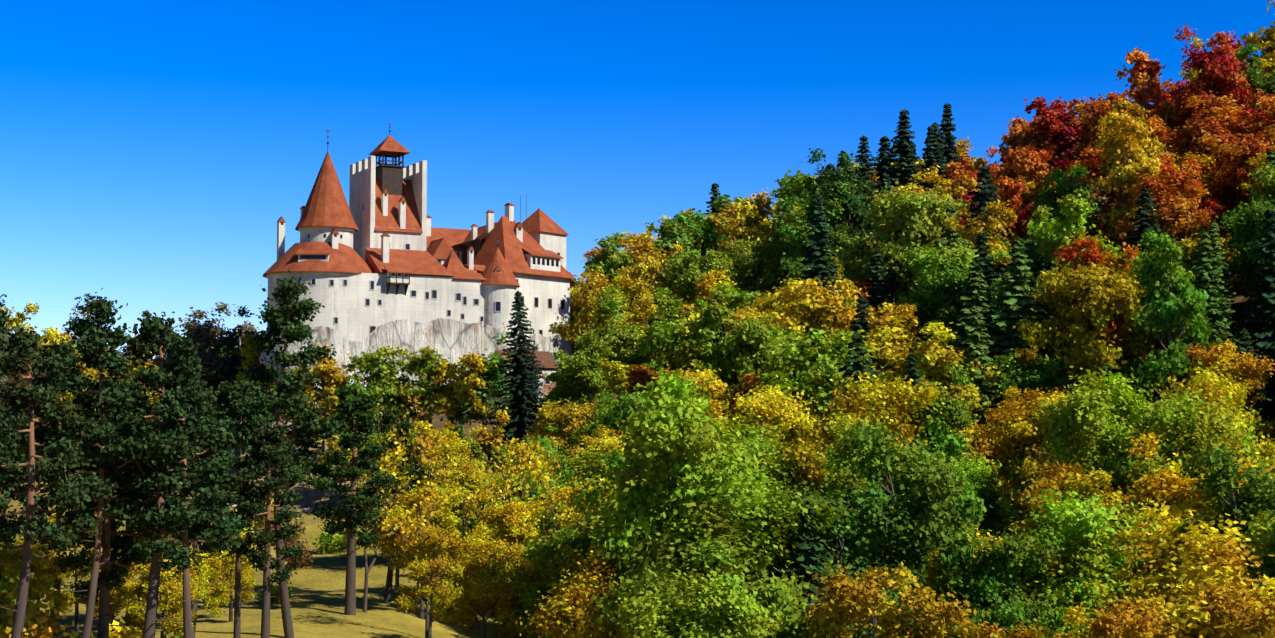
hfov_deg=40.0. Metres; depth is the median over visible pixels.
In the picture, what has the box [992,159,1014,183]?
deciduous tree
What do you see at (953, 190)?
deciduous tree
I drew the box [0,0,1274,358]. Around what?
sky
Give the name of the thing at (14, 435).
pine tree
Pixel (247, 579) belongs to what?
deciduous tree
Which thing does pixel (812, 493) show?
deciduous tree
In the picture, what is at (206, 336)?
deciduous tree
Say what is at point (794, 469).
deciduous tree
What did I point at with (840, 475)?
deciduous tree
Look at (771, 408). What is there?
deciduous tree
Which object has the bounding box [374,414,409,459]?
deciduous tree
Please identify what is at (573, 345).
deciduous tree
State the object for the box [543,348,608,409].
deciduous tree
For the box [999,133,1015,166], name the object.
deciduous tree
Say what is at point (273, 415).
deciduous tree
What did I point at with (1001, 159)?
deciduous tree
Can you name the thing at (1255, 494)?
deciduous tree
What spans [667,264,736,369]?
deciduous tree
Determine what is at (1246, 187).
deciduous tree
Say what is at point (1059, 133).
deciduous tree
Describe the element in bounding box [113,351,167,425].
deciduous tree
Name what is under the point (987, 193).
spruce tree
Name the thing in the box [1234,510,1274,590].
deciduous tree
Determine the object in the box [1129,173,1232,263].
deciduous tree
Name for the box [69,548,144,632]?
deciduous tree
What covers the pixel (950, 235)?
spruce tree
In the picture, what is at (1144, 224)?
spruce tree
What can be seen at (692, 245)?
deciduous tree
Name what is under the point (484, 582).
deciduous tree
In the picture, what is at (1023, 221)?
deciduous tree
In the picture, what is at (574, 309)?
deciduous tree
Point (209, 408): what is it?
deciduous tree
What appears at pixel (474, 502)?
deciduous tree
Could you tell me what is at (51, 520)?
bush
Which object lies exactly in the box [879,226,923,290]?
deciduous tree
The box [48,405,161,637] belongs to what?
pine tree
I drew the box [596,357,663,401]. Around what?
deciduous tree
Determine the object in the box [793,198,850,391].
spruce tree
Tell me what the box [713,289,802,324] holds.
deciduous tree
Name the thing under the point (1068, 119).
deciduous tree
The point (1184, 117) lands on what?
deciduous tree
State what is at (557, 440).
deciduous tree
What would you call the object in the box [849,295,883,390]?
spruce tree
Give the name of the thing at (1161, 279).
deciduous tree
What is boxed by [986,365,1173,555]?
deciduous tree
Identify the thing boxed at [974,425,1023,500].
deciduous tree
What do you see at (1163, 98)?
deciduous tree
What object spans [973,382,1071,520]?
deciduous tree
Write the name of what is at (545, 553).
deciduous tree
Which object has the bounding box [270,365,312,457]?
deciduous tree
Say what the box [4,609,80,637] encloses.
bush
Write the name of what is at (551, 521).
deciduous tree
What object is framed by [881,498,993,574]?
deciduous tree
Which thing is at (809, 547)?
spruce tree
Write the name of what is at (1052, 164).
deciduous tree
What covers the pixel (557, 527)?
deciduous tree
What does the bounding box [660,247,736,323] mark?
deciduous tree
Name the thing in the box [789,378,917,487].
deciduous tree
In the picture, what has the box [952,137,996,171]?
deciduous tree
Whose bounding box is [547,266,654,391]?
deciduous tree
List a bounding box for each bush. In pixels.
[0,574,19,618]
[0,591,64,637]
[4,444,28,468]
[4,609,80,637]
[47,513,103,531]
[70,618,154,637]
[210,555,234,581]
[233,491,273,527]
[255,583,296,605]
[256,520,305,545]
[283,539,314,569]
[312,528,362,554]
[897,277,914,291]
[916,331,940,373]
[1250,296,1260,317]
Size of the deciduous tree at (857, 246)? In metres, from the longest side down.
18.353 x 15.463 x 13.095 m
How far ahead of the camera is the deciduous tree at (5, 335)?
245.04 m
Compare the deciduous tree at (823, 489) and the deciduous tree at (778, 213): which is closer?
the deciduous tree at (823, 489)
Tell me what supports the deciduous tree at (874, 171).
on the terrain
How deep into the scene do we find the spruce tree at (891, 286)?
236.44 m
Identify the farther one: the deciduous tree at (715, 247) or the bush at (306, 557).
the deciduous tree at (715, 247)
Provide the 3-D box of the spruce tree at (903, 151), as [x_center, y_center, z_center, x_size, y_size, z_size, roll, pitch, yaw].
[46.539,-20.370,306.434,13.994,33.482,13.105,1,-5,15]
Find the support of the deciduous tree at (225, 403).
on the terrain
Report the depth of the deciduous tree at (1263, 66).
280.91 m
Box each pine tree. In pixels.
[0,294,27,496]
[0,326,107,637]
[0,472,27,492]
[5,338,120,636]
[36,287,156,637]
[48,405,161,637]
[95,310,251,637]
[96,375,180,637]
[105,382,243,637]
[120,372,269,637]
[208,375,310,637]
[221,423,309,637]
[225,270,348,637]
[302,392,411,614]
[365,407,437,603]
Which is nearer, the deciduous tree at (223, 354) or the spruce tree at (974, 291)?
the spruce tree at (974, 291)
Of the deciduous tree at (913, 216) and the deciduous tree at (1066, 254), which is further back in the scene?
the deciduous tree at (913, 216)
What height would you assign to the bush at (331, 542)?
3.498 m
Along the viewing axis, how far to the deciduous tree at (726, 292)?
230.79 m
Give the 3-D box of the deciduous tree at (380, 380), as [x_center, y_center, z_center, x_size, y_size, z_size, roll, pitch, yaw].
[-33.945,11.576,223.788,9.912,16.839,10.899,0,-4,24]
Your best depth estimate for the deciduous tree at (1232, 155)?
239.80 m
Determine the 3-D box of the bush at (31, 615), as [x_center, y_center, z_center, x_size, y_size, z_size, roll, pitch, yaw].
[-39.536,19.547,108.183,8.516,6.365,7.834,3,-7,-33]
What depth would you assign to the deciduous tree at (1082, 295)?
194.61 m
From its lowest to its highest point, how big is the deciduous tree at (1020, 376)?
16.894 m
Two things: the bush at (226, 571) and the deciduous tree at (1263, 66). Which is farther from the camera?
the deciduous tree at (1263, 66)
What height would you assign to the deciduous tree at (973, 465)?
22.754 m
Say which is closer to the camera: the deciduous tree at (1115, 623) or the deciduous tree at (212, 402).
the deciduous tree at (1115, 623)
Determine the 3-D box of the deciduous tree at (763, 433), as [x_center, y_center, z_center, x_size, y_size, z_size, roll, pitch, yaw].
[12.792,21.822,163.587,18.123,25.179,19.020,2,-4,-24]
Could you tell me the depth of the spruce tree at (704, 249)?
290.40 m
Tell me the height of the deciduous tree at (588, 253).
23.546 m
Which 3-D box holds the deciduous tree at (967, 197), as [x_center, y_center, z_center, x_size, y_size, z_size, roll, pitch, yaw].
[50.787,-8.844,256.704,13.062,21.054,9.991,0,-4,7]
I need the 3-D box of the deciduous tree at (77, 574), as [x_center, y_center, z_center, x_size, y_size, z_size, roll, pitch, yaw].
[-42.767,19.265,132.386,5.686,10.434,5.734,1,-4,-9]
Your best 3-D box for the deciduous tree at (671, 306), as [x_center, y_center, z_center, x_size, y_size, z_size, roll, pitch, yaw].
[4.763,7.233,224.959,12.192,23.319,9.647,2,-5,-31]
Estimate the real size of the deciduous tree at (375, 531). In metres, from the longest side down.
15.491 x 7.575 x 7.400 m
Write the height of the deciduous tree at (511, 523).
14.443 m
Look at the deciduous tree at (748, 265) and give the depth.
262.07 m
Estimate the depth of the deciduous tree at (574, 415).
197.68 m
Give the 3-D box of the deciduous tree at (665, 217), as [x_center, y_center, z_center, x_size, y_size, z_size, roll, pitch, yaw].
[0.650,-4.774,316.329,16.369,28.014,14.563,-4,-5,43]
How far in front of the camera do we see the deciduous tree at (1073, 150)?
292.67 m
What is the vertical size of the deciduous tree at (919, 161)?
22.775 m
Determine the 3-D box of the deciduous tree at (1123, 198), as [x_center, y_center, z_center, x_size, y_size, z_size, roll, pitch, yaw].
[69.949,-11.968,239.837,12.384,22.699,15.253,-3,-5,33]
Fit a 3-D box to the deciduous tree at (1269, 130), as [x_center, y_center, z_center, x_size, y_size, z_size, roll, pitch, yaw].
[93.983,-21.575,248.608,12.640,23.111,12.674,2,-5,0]
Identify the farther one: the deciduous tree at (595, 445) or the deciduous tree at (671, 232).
the deciduous tree at (671, 232)
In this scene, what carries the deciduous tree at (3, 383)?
on the terrain
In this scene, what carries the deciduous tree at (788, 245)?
on the terrain
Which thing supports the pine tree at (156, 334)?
on the terrain
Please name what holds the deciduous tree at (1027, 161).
on the terrain
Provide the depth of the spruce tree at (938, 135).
307.99 m
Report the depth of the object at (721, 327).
217.57 m
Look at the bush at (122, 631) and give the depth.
106.30 m
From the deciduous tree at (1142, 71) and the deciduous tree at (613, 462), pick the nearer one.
the deciduous tree at (613, 462)
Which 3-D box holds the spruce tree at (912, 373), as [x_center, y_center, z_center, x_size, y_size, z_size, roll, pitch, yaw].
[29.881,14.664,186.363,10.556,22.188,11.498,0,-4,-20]
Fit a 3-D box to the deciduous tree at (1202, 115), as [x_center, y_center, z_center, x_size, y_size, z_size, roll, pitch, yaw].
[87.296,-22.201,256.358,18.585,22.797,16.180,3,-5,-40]
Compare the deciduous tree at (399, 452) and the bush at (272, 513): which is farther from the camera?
the bush at (272, 513)
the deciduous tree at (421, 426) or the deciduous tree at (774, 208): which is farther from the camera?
the deciduous tree at (774, 208)
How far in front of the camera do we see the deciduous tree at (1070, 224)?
207.05 m
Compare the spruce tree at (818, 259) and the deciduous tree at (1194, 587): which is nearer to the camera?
the deciduous tree at (1194, 587)
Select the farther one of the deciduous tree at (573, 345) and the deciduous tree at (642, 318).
the deciduous tree at (573, 345)
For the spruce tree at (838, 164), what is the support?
on the terrain
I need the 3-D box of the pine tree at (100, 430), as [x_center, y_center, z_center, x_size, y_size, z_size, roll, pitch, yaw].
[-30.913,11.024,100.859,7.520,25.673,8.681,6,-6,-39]
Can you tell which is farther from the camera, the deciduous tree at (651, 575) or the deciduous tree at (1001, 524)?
the deciduous tree at (1001, 524)
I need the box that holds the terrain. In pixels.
[0,199,1265,637]
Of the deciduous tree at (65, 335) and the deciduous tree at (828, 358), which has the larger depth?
the deciduous tree at (65, 335)
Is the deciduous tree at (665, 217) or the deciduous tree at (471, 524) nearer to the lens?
the deciduous tree at (471, 524)
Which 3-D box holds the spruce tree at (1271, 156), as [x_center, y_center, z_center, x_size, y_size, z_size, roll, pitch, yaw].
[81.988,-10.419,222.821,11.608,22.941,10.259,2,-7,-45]
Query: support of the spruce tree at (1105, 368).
on the terrain
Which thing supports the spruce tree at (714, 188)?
on the terrain
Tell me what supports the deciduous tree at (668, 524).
on the terrain
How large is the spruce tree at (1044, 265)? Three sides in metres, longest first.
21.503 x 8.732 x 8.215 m
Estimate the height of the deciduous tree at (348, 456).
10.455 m
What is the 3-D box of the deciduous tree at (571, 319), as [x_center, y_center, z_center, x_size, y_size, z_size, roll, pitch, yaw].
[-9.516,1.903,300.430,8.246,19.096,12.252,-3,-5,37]
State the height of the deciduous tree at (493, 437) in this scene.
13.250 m
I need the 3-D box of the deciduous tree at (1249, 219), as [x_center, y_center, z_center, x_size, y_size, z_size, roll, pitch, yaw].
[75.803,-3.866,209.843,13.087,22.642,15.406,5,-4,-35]
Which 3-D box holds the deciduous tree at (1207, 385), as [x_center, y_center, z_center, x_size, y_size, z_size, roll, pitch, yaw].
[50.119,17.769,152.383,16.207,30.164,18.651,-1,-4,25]
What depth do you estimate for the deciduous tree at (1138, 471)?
146.41 m
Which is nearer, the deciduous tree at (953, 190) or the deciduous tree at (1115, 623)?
the deciduous tree at (1115, 623)
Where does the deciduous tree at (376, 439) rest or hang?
on the terrain
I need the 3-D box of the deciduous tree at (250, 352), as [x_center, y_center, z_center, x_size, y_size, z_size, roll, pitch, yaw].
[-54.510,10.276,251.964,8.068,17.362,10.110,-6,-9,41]
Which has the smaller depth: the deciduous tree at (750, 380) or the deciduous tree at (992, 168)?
the deciduous tree at (750, 380)
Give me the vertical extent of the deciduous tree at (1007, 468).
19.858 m
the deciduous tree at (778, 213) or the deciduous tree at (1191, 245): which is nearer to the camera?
the deciduous tree at (1191, 245)
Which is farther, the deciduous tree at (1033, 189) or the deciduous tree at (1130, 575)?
the deciduous tree at (1033, 189)
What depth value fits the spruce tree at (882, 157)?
313.11 m
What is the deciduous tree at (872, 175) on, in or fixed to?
on the terrain
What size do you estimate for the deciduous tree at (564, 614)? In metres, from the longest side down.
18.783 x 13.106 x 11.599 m
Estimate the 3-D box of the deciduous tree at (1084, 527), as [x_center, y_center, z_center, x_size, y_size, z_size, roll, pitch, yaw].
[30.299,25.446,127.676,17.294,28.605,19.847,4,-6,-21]
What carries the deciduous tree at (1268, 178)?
on the terrain
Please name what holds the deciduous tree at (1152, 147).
on the terrain
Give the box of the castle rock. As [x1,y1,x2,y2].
[255,318,572,429]
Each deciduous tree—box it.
[0,300,38,333]
[0,325,28,387]
[0,336,62,478]
[0,341,13,432]
[0,535,22,592]
[0,537,80,626]
[11,329,77,387]
[17,322,76,376]
[33,326,81,344]
[41,512,101,631]
[53,352,125,418]
[62,305,102,353]
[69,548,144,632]
[112,335,158,422]
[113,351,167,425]
[122,547,199,637]
[133,532,180,574]
[144,354,226,432]
[155,302,240,394]
[158,540,236,637]
[169,371,226,433]
[183,329,229,396]
[202,378,231,451]
[208,306,260,418]
[208,519,257,621]
[227,332,260,390]
[236,320,258,337]
[246,370,280,427]
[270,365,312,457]
[291,343,349,459]
[317,435,357,491]
[318,379,376,434]
[318,432,374,507]
[340,344,418,432]
[357,459,427,556]
[358,424,464,607]
[358,428,421,471]
[371,476,469,618]
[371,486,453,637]
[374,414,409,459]
[379,381,435,429]
[383,345,467,428]
[395,526,478,637]
[410,418,461,484]
[416,477,500,586]
[419,433,504,514]
[427,350,492,439]
[430,533,532,637]
[431,423,465,457]
[440,333,530,454]
[456,435,495,478]
[460,487,550,606]
[468,407,510,475]
[485,433,560,611]
[487,443,519,489]
[494,435,577,528]
[507,478,669,590]
[513,542,593,637]
[515,486,572,595]
[515,533,633,637]
[523,399,576,489]
[525,478,613,584]
[527,421,559,449]
[528,398,612,461]
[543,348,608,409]
[546,340,613,408]
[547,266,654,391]
[550,421,626,503]
[558,358,779,631]
[559,450,630,525]
[568,396,619,450]
[570,267,607,350]
[570,271,576,317]
[570,279,591,350]
[571,343,577,358]
[572,317,590,358]
[573,284,655,393]
[578,462,863,637]
[581,230,640,306]
[583,246,617,279]
[585,384,657,438]
[589,436,772,492]
[594,442,633,473]
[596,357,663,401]
[596,504,760,584]
[598,449,665,492]
[603,428,632,455]
[609,563,783,637]
[616,231,695,323]
[617,215,670,254]
[624,290,673,369]
[625,364,657,396]
[630,222,659,324]
[631,230,660,315]
[635,299,740,397]
[638,303,699,373]
[642,286,716,375]
[644,241,699,303]
[648,363,736,416]
[652,211,708,301]
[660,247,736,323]
[664,466,773,534]
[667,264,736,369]
[668,208,707,249]
[674,208,729,255]
[689,391,754,431]
[690,301,792,381]
[693,203,774,255]
[706,311,804,398]
[708,221,775,295]
[710,192,772,240]
[710,233,788,296]
[710,283,744,341]
[712,373,766,431]
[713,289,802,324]
[716,187,776,288]
[722,271,870,400]
[723,194,745,214]
[727,419,826,499]
[733,375,823,452]
[734,367,838,482]
[746,437,828,511]
[751,475,968,637]
[752,169,847,262]
[758,323,876,487]
[761,356,945,494]
[763,204,840,294]
[766,503,882,636]
[767,478,834,512]
[769,201,779,221]
[772,180,810,230]
[772,200,779,225]
[774,183,858,290]
[788,471,924,557]
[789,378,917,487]
[790,556,988,637]
[799,148,889,249]
[804,243,858,311]
[811,416,911,568]
[825,416,1011,637]
[835,232,909,301]
[836,159,879,184]
[845,299,948,373]
[845,313,933,391]
[847,525,1066,637]
[848,364,999,497]
[850,181,974,341]
[851,275,884,325]
[856,171,880,192]
[873,321,1008,423]
[877,304,918,370]
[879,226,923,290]
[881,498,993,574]
[888,239,1011,324]
[890,165,945,224]
[891,157,927,183]
[891,438,1001,537]
[905,386,1031,477]
[908,263,1007,348]
[929,160,963,180]
[929,168,1000,232]
[930,521,1079,637]
[941,201,971,226]
[944,200,1021,300]
[949,618,1047,637]
[950,146,1003,183]
[950,473,1011,541]
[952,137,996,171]
[954,155,983,184]
[958,190,1022,264]
[959,165,970,174]
[971,527,997,537]
[972,176,1027,242]
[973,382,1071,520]
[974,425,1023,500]
[978,407,1067,541]
[979,472,1184,637]
[982,348,1077,427]
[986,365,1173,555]
[987,501,1035,543]
[991,144,1054,202]
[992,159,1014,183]
[995,149,1007,165]
[998,192,1031,235]
[999,123,1050,157]
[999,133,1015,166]
[1001,164,1104,265]
[1002,108,1044,161]
[1002,232,1017,272]
[1003,457,1140,540]
[1011,202,1036,264]
[1013,167,1062,228]
[1013,254,1158,385]
[1021,218,1036,245]
[1024,96,1083,170]
[1026,190,1139,392]
[1028,154,1069,187]
[1028,179,1058,191]
[1032,589,1178,637]
[1040,233,1145,392]
[1041,96,1087,153]
[1042,158,1110,211]
[1043,500,1165,627]
[1048,156,1094,177]
[1051,573,1146,626]
[1053,165,1115,248]
[1057,126,1084,181]
[1058,91,1129,159]
[1066,101,1088,142]
[1078,145,1120,212]
[1086,109,1160,271]
[1086,110,1176,195]
[1086,182,1196,277]
[1095,376,1274,581]
[1096,501,1274,637]
[1096,582,1164,616]
[1097,97,1150,142]
[1106,152,1181,204]
[1108,351,1274,476]
[1111,425,1274,580]
[1113,47,1181,144]
[1114,422,1221,579]
[1118,227,1226,406]
[1120,263,1238,411]
[1123,154,1211,244]
[1123,244,1199,393]
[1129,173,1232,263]
[1139,115,1201,203]
[1147,91,1179,121]
[1149,146,1216,248]
[1150,79,1203,142]
[1164,60,1195,109]
[1167,94,1264,212]
[1168,436,1274,581]
[1169,340,1274,449]
[1171,24,1274,140]
[1178,96,1274,235]
[1178,233,1254,294]
[1179,35,1245,83]
[1188,198,1230,256]
[1198,154,1255,234]
[1204,30,1245,97]
[1204,132,1274,211]
[1207,591,1274,637]
[1208,68,1252,108]
[1215,195,1274,290]
[1227,153,1274,220]
[1232,43,1274,121]
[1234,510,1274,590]
[1237,407,1272,446]
[1239,0,1274,77]
[1241,157,1274,239]
[1245,56,1273,126]
[1253,99,1274,144]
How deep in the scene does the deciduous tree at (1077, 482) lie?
145.23 m
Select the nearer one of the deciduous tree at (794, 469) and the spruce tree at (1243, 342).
the deciduous tree at (794, 469)
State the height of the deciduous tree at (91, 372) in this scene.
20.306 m
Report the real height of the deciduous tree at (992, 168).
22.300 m
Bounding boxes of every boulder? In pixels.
[302,508,313,511]
[324,490,347,496]
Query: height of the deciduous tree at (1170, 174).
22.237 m
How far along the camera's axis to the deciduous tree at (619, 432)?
184.13 m
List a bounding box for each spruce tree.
[283,360,321,454]
[484,289,557,479]
[689,242,706,290]
[704,182,721,216]
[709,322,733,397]
[775,508,850,637]
[780,360,798,393]
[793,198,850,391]
[824,163,834,206]
[829,330,875,411]
[834,151,855,193]
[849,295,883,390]
[852,136,879,196]
[865,248,892,369]
[871,136,894,189]
[874,173,906,277]
[878,108,921,193]
[883,267,918,340]
[901,353,926,434]
[907,142,920,182]
[916,121,947,189]
[916,126,947,194]
[916,204,968,349]
[933,189,1013,344]
[938,102,964,169]
[943,263,1022,450]
[946,305,1008,499]
[953,230,1007,400]
[963,166,1012,305]
[985,235,1068,430]
[995,238,1084,394]
[995,271,1021,341]
[1032,218,1053,356]
[1037,232,1086,364]
[1101,363,1114,394]
[1117,186,1167,347]
[1163,229,1239,392]
[1186,223,1241,374]
[1231,329,1274,444]
[1234,206,1274,414]
[1242,149,1274,310]
[1246,259,1273,378]
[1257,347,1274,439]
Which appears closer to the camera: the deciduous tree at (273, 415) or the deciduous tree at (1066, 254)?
the deciduous tree at (1066, 254)
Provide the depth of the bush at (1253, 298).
219.01 m
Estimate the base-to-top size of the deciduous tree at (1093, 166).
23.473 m
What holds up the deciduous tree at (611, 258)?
on the terrain
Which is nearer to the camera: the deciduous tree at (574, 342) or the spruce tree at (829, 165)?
the spruce tree at (829, 165)
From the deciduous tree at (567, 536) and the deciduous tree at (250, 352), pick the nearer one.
the deciduous tree at (567, 536)
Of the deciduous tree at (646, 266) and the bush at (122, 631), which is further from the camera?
the deciduous tree at (646, 266)
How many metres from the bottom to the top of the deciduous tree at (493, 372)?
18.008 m
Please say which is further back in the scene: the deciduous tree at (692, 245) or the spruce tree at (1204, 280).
the deciduous tree at (692, 245)
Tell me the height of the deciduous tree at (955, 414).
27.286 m
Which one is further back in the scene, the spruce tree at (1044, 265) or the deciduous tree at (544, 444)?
the spruce tree at (1044, 265)
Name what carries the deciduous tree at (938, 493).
on the terrain
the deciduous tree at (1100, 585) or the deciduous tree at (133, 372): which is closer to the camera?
the deciduous tree at (1100, 585)
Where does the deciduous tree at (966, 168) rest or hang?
on the terrain
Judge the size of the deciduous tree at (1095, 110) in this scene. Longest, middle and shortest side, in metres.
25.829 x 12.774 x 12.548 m
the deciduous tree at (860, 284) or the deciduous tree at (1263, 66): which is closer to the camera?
the deciduous tree at (860, 284)
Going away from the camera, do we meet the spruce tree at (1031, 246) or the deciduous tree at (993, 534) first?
the deciduous tree at (993, 534)
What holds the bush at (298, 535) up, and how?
on the terrain
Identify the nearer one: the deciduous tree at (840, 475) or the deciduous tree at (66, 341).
the deciduous tree at (840, 475)
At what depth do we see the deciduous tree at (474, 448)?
202.51 m
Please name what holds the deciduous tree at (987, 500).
on the terrain
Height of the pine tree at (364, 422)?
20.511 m
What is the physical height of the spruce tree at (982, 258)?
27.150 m
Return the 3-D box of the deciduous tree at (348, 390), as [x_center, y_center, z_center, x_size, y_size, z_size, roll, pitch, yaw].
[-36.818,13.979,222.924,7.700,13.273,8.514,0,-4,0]
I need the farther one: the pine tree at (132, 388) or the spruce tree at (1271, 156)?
the spruce tree at (1271, 156)
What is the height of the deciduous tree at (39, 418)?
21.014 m
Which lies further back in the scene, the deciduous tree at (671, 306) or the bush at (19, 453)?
the bush at (19, 453)
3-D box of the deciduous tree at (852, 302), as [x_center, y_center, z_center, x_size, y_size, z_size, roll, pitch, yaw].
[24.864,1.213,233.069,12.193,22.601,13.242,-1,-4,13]
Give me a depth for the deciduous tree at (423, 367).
222.13 m
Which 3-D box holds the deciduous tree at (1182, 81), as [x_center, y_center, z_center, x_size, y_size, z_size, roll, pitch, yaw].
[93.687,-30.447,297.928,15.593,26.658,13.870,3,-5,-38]
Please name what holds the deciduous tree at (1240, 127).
on the terrain
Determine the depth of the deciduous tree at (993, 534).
148.44 m
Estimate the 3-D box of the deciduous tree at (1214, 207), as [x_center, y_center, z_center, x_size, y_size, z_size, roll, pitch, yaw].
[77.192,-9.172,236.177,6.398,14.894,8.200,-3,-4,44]
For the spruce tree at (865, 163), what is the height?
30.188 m
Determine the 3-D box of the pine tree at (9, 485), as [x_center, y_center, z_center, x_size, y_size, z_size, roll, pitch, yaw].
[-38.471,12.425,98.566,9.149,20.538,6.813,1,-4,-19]
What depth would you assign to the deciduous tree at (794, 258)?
256.69 m
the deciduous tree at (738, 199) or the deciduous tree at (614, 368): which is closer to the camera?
the deciduous tree at (614, 368)
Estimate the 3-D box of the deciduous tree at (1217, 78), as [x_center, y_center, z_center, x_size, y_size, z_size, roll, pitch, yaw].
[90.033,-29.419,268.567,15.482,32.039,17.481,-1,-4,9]
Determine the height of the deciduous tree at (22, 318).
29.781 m
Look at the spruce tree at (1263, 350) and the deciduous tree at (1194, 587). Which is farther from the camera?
the spruce tree at (1263, 350)
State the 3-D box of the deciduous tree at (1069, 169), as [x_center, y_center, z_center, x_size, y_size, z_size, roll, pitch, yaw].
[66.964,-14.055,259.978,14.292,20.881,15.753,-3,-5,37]
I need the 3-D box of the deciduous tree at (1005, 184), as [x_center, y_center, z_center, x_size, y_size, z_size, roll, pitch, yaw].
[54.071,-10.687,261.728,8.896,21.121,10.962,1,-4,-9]
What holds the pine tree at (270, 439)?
on the terrain
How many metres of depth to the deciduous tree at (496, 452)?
198.25 m
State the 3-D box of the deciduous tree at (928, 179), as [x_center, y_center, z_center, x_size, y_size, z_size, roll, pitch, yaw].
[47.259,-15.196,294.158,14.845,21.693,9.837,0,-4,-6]
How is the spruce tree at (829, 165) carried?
on the terrain
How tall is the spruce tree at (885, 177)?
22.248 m
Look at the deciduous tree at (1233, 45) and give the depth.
312.07 m
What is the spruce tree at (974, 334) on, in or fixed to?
on the terrain
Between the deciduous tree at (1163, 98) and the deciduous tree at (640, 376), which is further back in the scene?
the deciduous tree at (1163, 98)
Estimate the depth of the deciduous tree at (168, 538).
135.81 m
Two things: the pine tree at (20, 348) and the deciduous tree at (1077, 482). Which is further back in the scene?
the deciduous tree at (1077, 482)
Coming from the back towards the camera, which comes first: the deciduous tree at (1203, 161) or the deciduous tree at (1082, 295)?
the deciduous tree at (1203, 161)
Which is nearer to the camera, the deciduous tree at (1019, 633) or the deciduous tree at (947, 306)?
the deciduous tree at (1019, 633)
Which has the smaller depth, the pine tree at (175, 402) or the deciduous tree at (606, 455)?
the pine tree at (175, 402)
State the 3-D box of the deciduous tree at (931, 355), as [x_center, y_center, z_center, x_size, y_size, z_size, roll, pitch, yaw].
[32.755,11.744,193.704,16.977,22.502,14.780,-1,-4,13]
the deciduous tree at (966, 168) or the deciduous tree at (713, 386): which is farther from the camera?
the deciduous tree at (966, 168)
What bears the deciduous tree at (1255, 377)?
on the terrain
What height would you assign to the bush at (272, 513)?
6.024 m
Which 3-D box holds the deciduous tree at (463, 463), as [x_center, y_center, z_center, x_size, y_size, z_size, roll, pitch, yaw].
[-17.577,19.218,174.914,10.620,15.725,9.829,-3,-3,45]
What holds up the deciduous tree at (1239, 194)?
on the terrain
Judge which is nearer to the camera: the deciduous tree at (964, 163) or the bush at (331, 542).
the bush at (331, 542)
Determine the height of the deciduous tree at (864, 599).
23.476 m
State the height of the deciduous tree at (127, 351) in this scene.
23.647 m
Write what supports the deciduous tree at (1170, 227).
on the terrain
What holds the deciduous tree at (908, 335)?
on the terrain
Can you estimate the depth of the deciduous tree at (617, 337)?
235.01 m
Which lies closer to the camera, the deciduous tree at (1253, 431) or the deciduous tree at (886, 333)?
the deciduous tree at (1253, 431)
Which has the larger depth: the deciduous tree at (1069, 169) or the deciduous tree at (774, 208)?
the deciduous tree at (774, 208)
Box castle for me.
[263,122,574,420]
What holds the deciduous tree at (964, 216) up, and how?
on the terrain
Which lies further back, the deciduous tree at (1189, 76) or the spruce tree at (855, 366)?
the deciduous tree at (1189, 76)
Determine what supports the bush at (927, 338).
on the terrain
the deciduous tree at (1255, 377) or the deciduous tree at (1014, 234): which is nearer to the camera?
the deciduous tree at (1255, 377)
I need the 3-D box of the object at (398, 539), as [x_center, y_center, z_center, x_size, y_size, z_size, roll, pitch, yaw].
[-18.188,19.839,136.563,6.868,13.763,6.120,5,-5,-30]
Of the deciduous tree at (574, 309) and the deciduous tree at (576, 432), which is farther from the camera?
the deciduous tree at (574, 309)
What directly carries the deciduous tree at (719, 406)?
on the terrain
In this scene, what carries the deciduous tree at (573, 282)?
on the terrain
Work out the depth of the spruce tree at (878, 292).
228.21 m
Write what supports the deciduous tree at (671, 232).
on the terrain
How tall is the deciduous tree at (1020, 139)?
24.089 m
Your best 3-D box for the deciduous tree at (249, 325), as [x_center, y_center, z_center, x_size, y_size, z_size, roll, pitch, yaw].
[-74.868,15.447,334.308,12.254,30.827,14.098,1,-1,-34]
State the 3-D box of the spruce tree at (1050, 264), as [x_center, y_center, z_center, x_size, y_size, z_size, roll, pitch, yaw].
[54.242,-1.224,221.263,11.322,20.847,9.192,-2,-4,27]
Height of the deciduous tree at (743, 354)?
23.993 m
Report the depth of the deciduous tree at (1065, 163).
276.35 m
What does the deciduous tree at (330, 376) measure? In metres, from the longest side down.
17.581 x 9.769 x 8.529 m
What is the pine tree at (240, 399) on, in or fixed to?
on the terrain
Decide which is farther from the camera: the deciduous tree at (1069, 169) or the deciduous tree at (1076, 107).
the deciduous tree at (1076, 107)
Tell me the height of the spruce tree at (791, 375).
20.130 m
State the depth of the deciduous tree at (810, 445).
161.02 m
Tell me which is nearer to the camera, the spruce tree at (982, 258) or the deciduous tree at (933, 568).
the deciduous tree at (933, 568)
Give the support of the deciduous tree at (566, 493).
on the terrain
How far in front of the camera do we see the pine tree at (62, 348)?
123.68 m
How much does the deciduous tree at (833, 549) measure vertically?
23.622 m
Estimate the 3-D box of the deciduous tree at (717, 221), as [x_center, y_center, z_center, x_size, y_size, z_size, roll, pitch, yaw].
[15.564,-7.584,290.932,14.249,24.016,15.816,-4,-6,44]
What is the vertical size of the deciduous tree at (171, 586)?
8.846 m
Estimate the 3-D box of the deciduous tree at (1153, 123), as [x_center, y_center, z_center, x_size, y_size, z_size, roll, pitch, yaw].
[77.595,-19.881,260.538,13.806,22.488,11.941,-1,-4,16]

